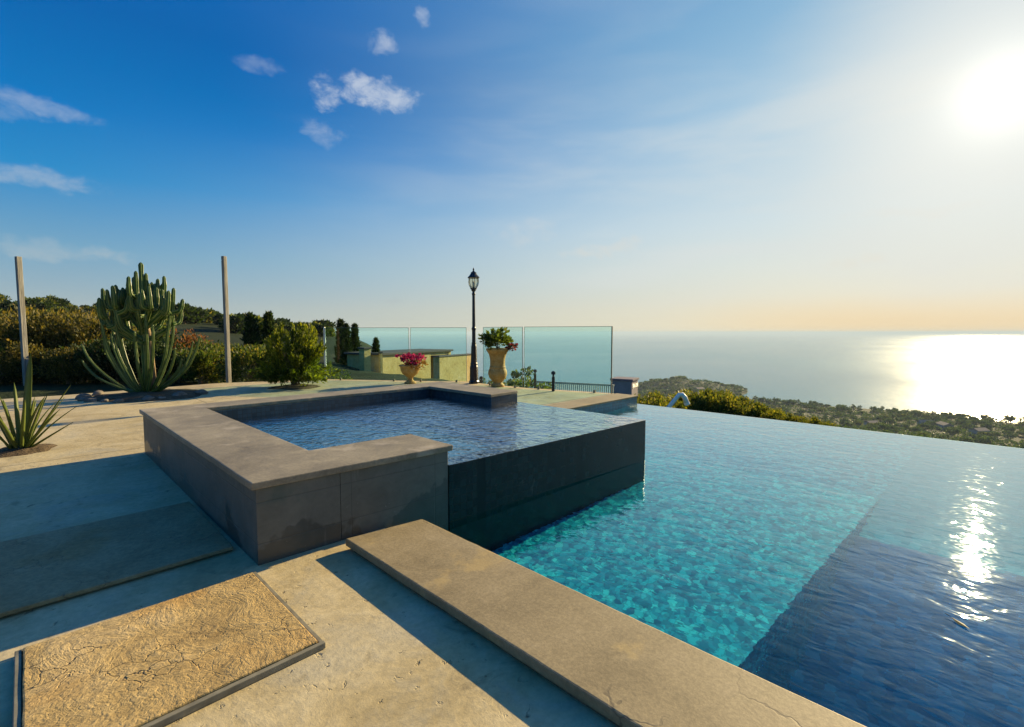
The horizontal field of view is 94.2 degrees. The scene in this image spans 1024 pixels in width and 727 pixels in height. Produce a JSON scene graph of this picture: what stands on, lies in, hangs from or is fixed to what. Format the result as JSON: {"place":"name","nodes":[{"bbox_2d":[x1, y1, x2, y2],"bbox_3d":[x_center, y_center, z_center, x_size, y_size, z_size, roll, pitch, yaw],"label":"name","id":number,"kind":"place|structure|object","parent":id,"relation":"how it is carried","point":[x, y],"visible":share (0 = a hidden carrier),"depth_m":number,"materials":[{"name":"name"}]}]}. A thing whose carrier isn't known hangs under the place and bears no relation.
{"place":"outdoors","nodes":[
{"label":"outdoors","id":0,"kind":"place"},
{"bbox_2d":[0,379,617,726],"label":"terrace","id":1,"kind":"structure","parent":0,"point":[394,653],"depth_m":2.22,"materials":[{"name":"beige concrete"}]},
{"bbox_2d":[0,444,57,457],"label":"soil patch","id":2,"kind":"object","parent":1,"relation":"on","point":[8,452],"visible":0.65,"depth_m":5.13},
{"bbox_2d":[0,353,75,448],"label":"sword leaf plant","id":3,"kind":"object","parent":1,"relation":"on","point":[22,436],"visible":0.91,"depth_m":5.21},
{"bbox_2d":[75,393,91,399],"bbox_3d":[-8.403,0.663,9.347,0.260,0.150,0.255,-1,4,-10],"label":"rock","id":4,"kind":"object","parent":1,"relation":"on","point":[84,395],"visible":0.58,"depth_m":9.26,"materials":[{"name":"stone"}]},
{"bbox_2d":[84,397,96,401],"bbox_3d":[-7.940,0.694,8.957,0.210,0.116,0.197,3,5,41],"label":"rock","id":5,"kind":"object","parent":1,"relation":"on","point":[89,399],"visible":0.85,"depth_m":8.91,"materials":[{"name":"stone"}]},
{"bbox_2d":[0,501,232,617],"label":"stepping slab","id":6,"kind":"structure","parent":1,"relation":"on","point":[41,569],"depth_m":2.74,"materials":[{"name":"concrete"}]},
{"bbox_2d":[92,389,208,402],"bbox_3d":[-7.417,0.618,9.820,2.264,0.106,2.058,4,5,44],"label":"planting bed","id":7,"kind":"object","parent":1,"relation":"on","point":[127,397],"visible":0.63,"depth_m":9.38,"materials":[{"name":"soil"}]},
{"bbox_2d":[81,262,200,392],"bbox_3d":[-7.606,-0.643,9.712,2.424,2.820,1.058,0,4,-1],"label":"candelabra cactus","id":8,"kind":"object","parent":7,"relation":"on","point":[151,306],"visible":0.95,"depth_m":9.58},
{"bbox_2d":[13,572,325,726],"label":"paving slab","id":9,"kind":"structure","parent":1,"relation":"on","point":[164,663],"depth_m":1.85,"materials":[{"name":"stone"}]},
{"bbox_2d":[268,384,319,389],"bbox_3d":[-5.156,0.539,11.336,1.266,0.065,1.172,2,4,26],"label":"soil patch","id":10,"kind":"object","parent":1,"relation":"on","point":[295,387],"visible":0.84,"depth_m":11.08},
{"bbox_2d":[248,321,341,385],"bbox_3d":[-5.152,-0.170,11.381,1.908,1.763,1.978,4,5,44],"label":"juniper bush","id":11,"kind":"object","parent":1,"relation":"on","point":[305,356],"visible":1,"depth_m":11.03,"materials":[{"name":"green plant"}]},
{"bbox_2d":[323,327,408,380],"bbox_3d":[-3.929,-0.255,12.795,2.446,1.440,0.044,1,4,10],"label":"glass panel","id":12,"kind":"object","parent":1,"relation":"on","point":[324,333],"visible":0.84,"depth_m":12.95,"materials":[{"name":"clear glass"}]},
{"bbox_2d":[139,382,645,565],"bbox_3d":[-1.240,1.195,5.276,3.825,1.426,4.044,4,5,44],"label":"raised spa","id":13,"kind":"object","parent":1,"relation":"on","point":[257,497],"visible":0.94,"depth_m":3.47,"materials":[{"name":"stone"}]},
{"bbox_2d":[233,396,643,464],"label":"spa water","id":14,"kind":"structure","parent":13,"relation":"in","point":[468,430],"depth_m":5.03,"materials":[{"name":"liquid"}]},
{"bbox_2d":[399,364,420,383],"bbox_3d":[-2.597,0.269,12.138,0.547,0.480,0.561,4,5,44],"label":"garden urn","id":15,"kind":"object","parent":1,"relation":"on","point":[409,372],"visible":0.93,"depth_m":11.98,"materials":[{"name":"stone"}]},
{"bbox_2d":[395,352,428,369],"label":"flowering plant","id":16,"kind":"object","parent":15,"relation":"in","point":[410,358],"visible":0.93,"depth_m":12.00,"materials":[{"name":"pink plant"}]},
{"bbox_2d":[410,327,466,381],"bbox_3d":[-1.929,-0.228,12.461,1.512,1.430,0.036,1,4,8],"label":"glass panel","id":17,"kind":"object","parent":1,"relation":"on","point":[441,327],"visible":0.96,"depth_m":12.39,"materials":[{"name":"clear glass"}]},
{"bbox_2d":[468,268,478,383],"bbox_3d":[-0.971,-0.955,12.079,0.293,2.930,0.316,4,5,44],"label":"lamp post","id":18,"kind":"object","parent":1,"relation":"on","point":[473,363],"visible":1,"depth_m":12.06,"materials":[{"name":"metal"}]},
{"bbox_2d":[486,348,507,386],"bbox_3d":[-0.346,0.092,11.425,0.554,0.925,0.554,4,5,44],"label":"garden urn","id":19,"kind":"object","parent":1,"relation":"on","point":[497,372],"visible":0.98,"depth_m":11.26,"materials":[{"name":"stone"}]},
{"bbox_2d":[478,326,517,350],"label":"leafy plant","id":20,"kind":"object","parent":19,"relation":"in","point":[495,337],"visible":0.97,"depth_m":11.30,"materials":[{"name":"green plant"}]},
{"bbox_2d":[483,327,522,387],"bbox_3d":[-0.233,-0.159,11.396,1.222,1.430,0.037,3,5,38],"label":"glass panel","id":21,"kind":"object","parent":1,"relation":"on","point":[522,360],"visible":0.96,"depth_m":11.11,"materials":[{"name":"clear glass"}]},
{"bbox_2d":[551,371,555,391],"bbox_3d":[0.912,0.390,10.498,0.100,0.452,0.100,4,5,44],"label":"bollard light","id":22,"kind":"object","parent":1,"relation":"on","point":[553,373],"visible":1,"depth_m":10.47,"materials":[{"name":"black paint"}]},
{"bbox_2d":[524,326,612,393],"bbox_3d":[1.201,-0.102,10.521,2.064,1.430,0.038,2,4,27],"label":"glass panel","id":23,"kind":"object","parent":1,"relation":"on","point":[594,391],"visible":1,"depth_m":10.19,"materials":[{"name":"clear glass"}]},
{"bbox_2d":[544,393,638,411],"bbox_3d":[0.975,1.191,8.354,0.510,0.934,3.990,4,5,44],"label":"pool edge coping","id":24,"kind":"object","parent":1,"relation":"attached to","point":[603,402],"visible":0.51,"depth_m":8.82,"materials":[{"name":"beige stone"}]},
{"bbox_2d":[346,519,865,726],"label":"pool kerb","id":25,"kind":"structure","parent":1,"relation":"on","point":[615,667],"depth_m":1.89,"materials":[{"name":"beige stone"}]},
{"bbox_2d":[0,309,1023,445],"bbox_3d":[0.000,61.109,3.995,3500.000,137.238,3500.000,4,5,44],"label":"ground","id":26,"kind":"structure","parent":0,"point":[209,330],"depth_m":31.75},
{"bbox_2d":[0,294,11,301],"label":"hill tree","id":27,"kind":"object","parent":26,"relation":"on","point":[3,298],"visible":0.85,"depth_m":112.13,"materials":[{"name":"green plant"}]},
{"bbox_2d":[0,313,14,344],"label":"hedge shrub","id":28,"kind":"object","parent":26,"relation":"on","point":[5,326],"visible":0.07,"depth_m":16.52,"materials":[{"name":"green plant"}]},
{"bbox_2d":[0,300,16,312],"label":"hillside tree","id":29,"kind":"object","parent":26,"relation":"on","point":[5,303],"visible":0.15,"depth_m":67.16,"materials":[{"name":"green plant"}]},
{"bbox_2d":[0,351,21,384],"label":"hedge shrub","id":30,"kind":"object","parent":26,"relation":"on","point":[7,379],"visible":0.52,"depth_m":14.21,"materials":[{"name":"green plant"}]},
{"bbox_2d":[0,342,37,382],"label":"hedge shrub","id":31,"kind":"object","parent":26,"relation":"on","point":[3,348],"visible":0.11,"depth_m":14.64,"materials":[{"name":"green plant"}]},
{"bbox_2d":[14,256,28,385],"bbox_3d":[-14.361,-1.212,13.941,0.125,3.800,0.147,2,4,24],"label":"timber post","id":32,"kind":"object","parent":26,"relation":"on","point":[21,310],"visible":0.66,"depth_m":13.90,"materials":[{"name":"wood"}]},
{"bbox_2d":[0,340,56,383],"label":"hedge shrub","id":33,"kind":"object","parent":26,"relation":"on","point":[14,360],"visible":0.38,"depth_m":14.32,"materials":[{"name":"green plant"}]},
{"bbox_2d":[25,298,40,305],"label":"hillside tree","id":34,"kind":"object","parent":26,"relation":"on","point":[32,301],"visible":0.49,"depth_m":77.61,"materials":[{"name":"green plant"}]},
{"bbox_2d":[0,304,80,355],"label":"hedge shrub","id":35,"kind":"object","parent":26,"relation":"on","point":[10,332],"visible":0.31,"depth_m":15.24,"materials":[{"name":"green plant"}]},
{"bbox_2d":[16,350,65,382],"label":"hedge shrub","id":36,"kind":"object","parent":26,"relation":"on","point":[37,375],"visible":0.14,"depth_m":14.35,"materials":[{"name":"green plant"}]},
{"bbox_2d":[0,305,88,327],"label":"hedge shrub","id":37,"kind":"object","parent":26,"relation":"on","point":[38,316],"depth_m":18.21,"materials":[{"name":"green plant"}]},
{"bbox_2d":[32,301,57,311],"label":"hillside tree","id":38,"kind":"object","parent":26,"relation":"on","point":[46,305],"visible":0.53,"depth_m":72.91,"materials":[{"name":"green plant"}]},
{"bbox_2d":[0,305,102,350],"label":"hedge shrub","id":39,"kind":"object","parent":26,"relation":"on","point":[43,331],"visible":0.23,"depth_m":15.71,"materials":[{"name":"green plant"}]},
{"bbox_2d":[44,306,69,316],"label":"hillside tree","id":40,"kind":"object","parent":26,"relation":"on","point":[55,309],"visible":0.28,"depth_m":72.81,"materials":[{"name":"green plant"}]},
{"bbox_2d":[50,297,69,306],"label":"hillside tree","id":41,"kind":"object","parent":26,"relation":"on","point":[61,302],"visible":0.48,"depth_m":89.70,"materials":[{"name":"green plant"}]},
{"bbox_2d":[32,345,88,384],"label":"hedge shrub","id":42,"kind":"object","parent":26,"relation":"on","point":[51,361],"visible":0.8,"depth_m":14.15,"materials":[{"name":"green plant"}]},
{"bbox_2d":[47,343,91,382],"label":"hedge shrub","id":43,"kind":"object","parent":26,"relation":"on","point":[66,349],"visible":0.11,"depth_m":14.63,"materials":[{"name":"green plant"}]},
{"bbox_2d":[48,308,108,328],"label":"hedge shrub","id":44,"kind":"object","parent":26,"relation":"on","point":[95,314],"visible":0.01,"depth_m":18.93,"materials":[{"name":"green plant"}]},
{"bbox_2d":[44,307,138,374],"bbox_3d":[-14.372,-0.641,16.650,2.772,2.700,2.653,-2,4,-29],"label":"hedge shrub","id":45,"kind":"object","parent":26,"relation":"on","point":[72,336],"visible":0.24,"depth_m":15.91,"materials":[{"name":"green plant"}]},
{"bbox_2d":[68,351,117,383],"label":"hedge shrub","id":46,"kind":"object","parent":26,"relation":"on","point":[82,366],"visible":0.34,"depth_m":14.31,"materials":[{"name":"green plant"}]},
{"bbox_2d":[73,337,141,383],"bbox_3d":[-12.482,-0.028,14.869,1.951,1.645,1.757,1,4,17],"label":"hedge shrub","id":47,"kind":"object","parent":26,"relation":"on","point":[95,344],"visible":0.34,"depth_m":14.39,"materials":[{"name":"green plant"}]},
{"bbox_2d":[85,329,162,372],"bbox_3d":[-14.082,-0.341,17.128,2.509,2.115,2.258,0,4,6],"label":"hedge shrub","id":48,"kind":"object","parent":26,"relation":"on","point":[108,337],"visible":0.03,"depth_m":16.45,"materials":[{"name":"green plant"}]},
{"bbox_2d":[102,337,180,381],"bbox_3d":[-11.738,-0.082,15.299,2.044,1.724,1.840,-2,4,-30],"label":"hedge shrub","id":49,"kind":"object","parent":26,"relation":"on","point":[159,352],"visible":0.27,"depth_m":14.78,"materials":[{"name":"green plant"}]},
{"bbox_2d":[137,329,196,370],"bbox_3d":[-13.076,-0.302,17.533,2.323,1.958,2.091,-1,4,-19],"label":"hedge shrub","id":50,"kind":"object","parent":26,"relation":"on","point":[164,336],"visible":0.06,"depth_m":17.56,"materials":[{"name":"green plant"}]},
{"bbox_2d":[154,346,193,382],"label":"hedge shrub","id":51,"kind":"object","parent":26,"relation":"on","point":[159,362],"visible":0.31,"depth_m":14.77,"materials":[{"name":"green plant"}]},
{"bbox_2d":[175,302,198,323],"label":"hillside tree","id":52,"kind":"object","parent":26,"relation":"on","point":[189,317],"visible":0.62,"depth_m":78.13,"materials":[{"name":"green plant"}]},
{"bbox_2d":[169,329,204,349],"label":"hedge shrub","id":53,"kind":"object","parent":26,"relation":"on","point":[187,339],"visible":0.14,"depth_m":17.97,"materials":[{"name":"orange plant"}]},
{"bbox_2d":[171,343,224,384],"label":"hedge shrub","id":54,"kind":"object","parent":26,"relation":"on","point":[204,358],"visible":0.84,"depth_m":14.30,"materials":[{"name":"green plant"}]},
{"bbox_2d":[188,305,211,323],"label":"hillside tree","id":55,"kind":"object","parent":26,"relation":"on","point":[201,313],"visible":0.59,"depth_m":80.96,"materials":[{"name":"green plant"}]},
{"bbox_2d":[196,306,216,323],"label":"hillside tree","id":56,"kind":"object","parent":26,"relation":"on","point":[207,318],"visible":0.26,"depth_m":88.44,"materials":[{"name":"green plant"}]},
{"bbox_2d":[194,338,230,351],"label":"hedge shrub","id":57,"kind":"object","parent":26,"relation":"on","point":[221,345],"visible":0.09,"depth_m":17.33,"materials":[{"name":"green plant"}]},
{"bbox_2d":[211,313,222,324],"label":"hillside tree","id":58,"kind":"object","parent":26,"relation":"on","point":[219,316],"visible":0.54,"depth_m":84.59,"materials":[{"name":"green plant"}]},
{"bbox_2d":[202,343,243,382],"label":"hedge shrub","id":59,"kind":"object","parent":26,"relation":"on","point":[219,351],"visible":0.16,"depth_m":15.12,"materials":[{"name":"green plant"}]},
{"bbox_2d":[221,256,231,382],"bbox_3d":[-7.542,-1.016,12.550,0.098,3.590,0.120,2,4,24],"label":"timber post","id":60,"kind":"object","parent":26,"relation":"on","point":[226,317],"visible":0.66,"depth_m":12.52,"materials":[{"name":"wood"}]},
{"bbox_2d":[218,312,244,333],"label":"hillside tree","id":61,"kind":"object","parent":26,"relation":"on","point":[236,321],"visible":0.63,"depth_m":67.67,"materials":[{"name":"green plant"}]},
{"bbox_2d":[212,343,271,382],"bbox_3d":[-8.062,0.098,14.414,1.914,1.527,1.556,-1,4,-8],"label":"hedge shrub","id":62,"kind":"object","parent":26,"relation":"on","point":[241,356],"visible":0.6,"depth_m":14.18,"materials":[{"name":"green plant"}]},
{"bbox_2d":[239,311,260,364],"bbox_3d":[-13.153,-0.708,24.009,1.283,3.933,1.222,4,5,44],"label":"conifer","id":63,"kind":"object","parent":26,"relation":"on","point":[250,333],"visible":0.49,"depth_m":23.78,"materials":[{"name":"green plant"}]},
{"bbox_2d":[243,342,267,365],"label":"hedge shrub","id":64,"kind":"object","parent":26,"relation":"on","point":[249,347],"visible":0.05,"depth_m":17.38,"materials":[{"name":"green plant"}]},
{"bbox_2d":[256,322,262,346],"bbox_3d":[-13.714,-0.491,26.021,0.903,3.658,0.852,4,5,44],"label":"conifer","id":65,"kind":"object","parent":26,"relation":"on","point":[259,329],"visible":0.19,"depth_m":25.83,"materials":[{"name":"green plant"}]},
{"bbox_2d":[259,310,275,343],"bbox_3d":[-12.451,-0.746,24.554,1.228,4.042,1.194,0,4,0],"label":"conifer","id":66,"kind":"object","parent":26,"relation":"on","point":[268,321],"visible":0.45,"depth_m":24.27,"materials":[{"name":"green plant"}]},
{"bbox_2d":[244,345,298,381],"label":"hedge shrub","id":67,"kind":"object","parent":26,"relation":"on","point":[263,348],"visible":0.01,"depth_m":14.96,"materials":[{"name":"green plant"}]},
{"bbox_2d":[274,318,292,327],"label":"hillside tree","id":68,"kind":"object","parent":26,"relation":"on","point":[278,320],"visible":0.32,"depth_m":106.67,"materials":[{"name":"green plant"}]},
{"bbox_2d":[277,324,296,335],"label":"hillside tree","id":69,"kind":"object","parent":26,"relation":"on","point":[287,327],"visible":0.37,"depth_m":74.66,"materials":[{"name":"green plant"}]},
{"bbox_2d":[310,323,331,336],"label":"hillside tree","id":70,"kind":"object","parent":26,"relation":"on","point":[321,326],"visible":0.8,"depth_m":77.68,"materials":[{"name":"green plant"}]},
{"bbox_2d":[312,318,336,328],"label":"hillside tree","id":71,"kind":"object","parent":26,"relation":"on","point":[328,322],"visible":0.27,"depth_m":90.66,"materials":[{"name":"green plant"}]},
{"bbox_2d":[318,361,352,379],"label":"garden bush","id":72,"kind":"object","parent":26,"relation":"on","point":[347,376],"visible":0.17,"depth_m":15.39,"materials":[{"name":"green plant"}]},
{"bbox_2d":[333,318,344,362],"bbox_3d":[-10.050,-0.648,28.026,0.931,4.130,0.983,4,5,44],"label":"cypress","id":73,"kind":"object","parent":26,"relation":"on","point":[340,322],"visible":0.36,"depth_m":27.78,"materials":[{"name":"green plant"}]},
{"bbox_2d":[337,322,353,364],"bbox_3d":[-9.407,-0.484,27.021,0.978,3.724,1.027,4,5,44],"label":"cypress","id":74,"kind":"object","parent":26,"relation":"on","point":[346,341],"visible":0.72,"depth_m":26.81,"materials":[{"name":"green plant"}]},
{"bbox_2d":[350,323,362,351],"bbox_3d":[-9.060,-0.491,27.532,0.963,3.776,0.874,0,4,4],"label":"cypress","id":75,"kind":"object","parent":26,"relation":"on","point":[354,336],"visible":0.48,"depth_m":27.33,"materials":[{"name":"green plant"}]},
{"bbox_2d":[357,347,371,370],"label":"gate pillar","id":76,"kind":"structure","parent":26,"relation":"on","point":[364,359],"depth_m":23.89,"materials":[{"name":"stone"}]},
{"bbox_2d":[371,337,380,351],"bbox_3d":[-7.395,-0.071,26.049,0.790,2.815,0.812,4,5,44],"label":"cypress","id":77,"kind":"object","parent":26,"relation":"on","point":[375,346],"visible":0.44,"depth_m":25.89,"materials":[{"name":"green plant"}]},
{"bbox_2d":[378,352,382,372],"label":"gate pillar","id":78,"kind":"structure","parent":26,"relation":"on","point":[380,362],"depth_m":24.40,"materials":[{"name":"stone"}]},
{"bbox_2d":[344,349,452,377],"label":"stone outbuilding","id":79,"kind":"structure","parent":26,"relation":"on","point":[391,362],"depth_m":26.16,"materials":[{"name":"stone"}]},
{"bbox_2d":[432,353,470,381],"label":"stone wall","id":80,"kind":"structure","parent":26,"relation":"on","point":[452,367],"depth_m":26.13,"materials":[{"name":"paint"}]},
{"bbox_2d":[503,366,551,389],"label":"garden bush","id":81,"kind":"object","parent":26,"relation":"on","point":[515,381],"visible":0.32,"depth_m":13.57,"materials":[{"name":"green plant"}]},
{"bbox_2d":[536,381,613,392],"bbox_3d":[1.752,1.048,13.763,2.400,1.000,0.050,2,4,26],"label":"railing","id":82,"kind":"object","parent":26,"relation":"on","point":[562,385],"visible":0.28,"depth_m":13.59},
{"bbox_2d":[610,377,638,394],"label":"mauve building","id":83,"kind":"structure","parent":26,"relation":"on","point":[626,385],"depth_m":118.45,"materials":[{"name":"concrete"}]},
{"bbox_2d":[634,393,665,405],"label":"slope shrub","id":84,"kind":"object","parent":26,"relation":"on","point":[655,398],"visible":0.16,"depth_m":15.86,"materials":[{"name":"green plant"}]},
{"bbox_2d":[650,398,688,408],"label":"slope shrub","id":85,"kind":"object","parent":26,"relation":"on","point":[679,404],"visible":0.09,"depth_m":17.85,"materials":[{"name":"green plant"}]},
{"bbox_2d":[667,393,689,407],"bbox_3d":[5.071,2.611,15.203,1.168,3.389,0.179,0,4,0],"label":"bent pipe","id":86,"kind":"object","parent":26,"relation":"on","point":[677,397],"visible":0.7,"depth_m":15.05,"materials":[{"name":"metal"}]},
{"bbox_2d":[665,392,712,411],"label":"slope shrub","id":87,"kind":"object","parent":26,"relation":"on","point":[693,406],"visible":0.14,"depth_m":19.62,"materials":[{"name":"green plant"}]},
{"bbox_2d":[672,388,723,410],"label":"slope shrub","id":88,"kind":"object","parent":26,"relation":"on","point":[688,393],"visible":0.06,"depth_m":20.83,"materials":[{"name":"green plant"}]},
{"bbox_2d":[688,388,745,414],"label":"slope shrub","id":89,"kind":"object","parent":26,"relation":"on","point":[725,399],"visible":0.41,"depth_m":19.69,"materials":[{"name":"green plant"}]},
{"bbox_2d":[710,395,755,414],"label":"slope shrub","id":90,"kind":"object","parent":26,"relation":"on","point":[743,398],"visible":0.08,"depth_m":19.81,"materials":[{"name":"green plant"}]},
{"bbox_2d":[723,400,768,417],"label":"slope shrub","id":91,"kind":"object","parent":26,"relation":"on","point":[738,409],"visible":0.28,"depth_m":18.85,"materials":[{"name":"green plant"}]},
{"bbox_2d":[747,406,786,420],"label":"slope shrub","id":92,"kind":"object","parent":26,"relation":"on","point":[769,414],"visible":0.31,"depth_m":18.40,"materials":[{"name":"green plant"}]},
{"bbox_2d":[772,412,798,421],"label":"slope shrub","id":93,"kind":"object","parent":26,"relation":"on","point":[789,417],"visible":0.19,"depth_m":18.02,"materials":[{"name":"green plant"}]},
{"bbox_2d":[791,415,818,423],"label":"slope shrub","id":94,"kind":"object","parent":26,"relation":"on","point":[801,419],"visible":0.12,"depth_m":17.52,"materials":[{"name":"green plant"}]},
{"bbox_2d":[815,419,836,425],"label":"slope shrub","id":95,"kind":"object","parent":26,"relation":"on","point":[820,422],"visible":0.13,"depth_m":17.15,"materials":[{"name":"green plant"}]},
{"bbox_2d":[638,375,1023,447],"bbox_3d":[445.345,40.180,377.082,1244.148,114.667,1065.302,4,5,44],"label":"coastal wood","id":96,"kind":"object","parent":26,"relation":"on","point":[912,433],"visible":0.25,"depth_m":622.94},
{"bbox_2d":[877,423,889,429],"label":"coastal tree","id":97,"kind":"object","parent":26,"relation":"on","point":[881,426],"visible":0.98,"depth_m":487.68,"materials":[{"name":"green plant"}]},
{"bbox_2d":[936,421,953,429],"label":"coastal house","id":98,"kind":"structure","parent":26,"relation":"on","point":[941,424],"depth_m":562.30,"materials":[{"name":"ceramic"}]},
{"bbox_2d":[945,428,959,435],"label":"coastal tree","id":99,"kind":"object","parent":26,"relation":"on","point":[952,431],"visible":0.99,"depth_m":515.49,"materials":[{"name":"green plant"}]},
{"bbox_2d":[958,436,974,442],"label":"coastal tree","id":100,"kind":"object","parent":26,"relation":"on","point":[965,439],"visible":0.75,"depth_m":421.58,"materials":[{"name":"green plant"}]},
{"bbox_2d":[969,427,990,433],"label":"coastal house","id":101,"kind":"structure","parent":26,"relation":"on","point":[976,430],"depth_m":528.27,"materials":[{"name":"ceramic"}]},
{"bbox_2d":[974,436,993,443],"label":"coastal tree","id":102,"kind":"object","parent":26,"relation":"on","point":[988,440],"visible":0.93,"depth_m":430.24,"materials":[{"name":"green plant"}]},
{"bbox_2d":[1000,425,1015,431],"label":"coastal tree","id":103,"kind":"object","parent":26,"relation":"on","point":[1005,428],"visible":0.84,"depth_m":538.51,"materials":[{"name":"green plant"}]},
{"bbox_2d":[0,0,1023,332],"label":"sky","id":104,"kind":"structure","parent":0,"point":[629,166],"materials":[{"name":"blue"}]},
{"bbox_2d":[350,333,1023,422],"bbox_3d":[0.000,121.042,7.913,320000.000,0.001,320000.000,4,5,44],"label":"sea","id":105,"kind":"structure","parent":0,"point":[975,374],"depth_m":1921.15,"materials":[{"name":"liquid"}]},
{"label":"pool basin","id":106,"kind":"structure","parent":0,"visible":0},
{"bbox_2d":[448,404,1023,726],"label":"pool water","id":107,"kind":"structure","parent":106,"relation":"in","point":[842,571],"depth_m":3.08,"materials":[{"name":"liquid"}]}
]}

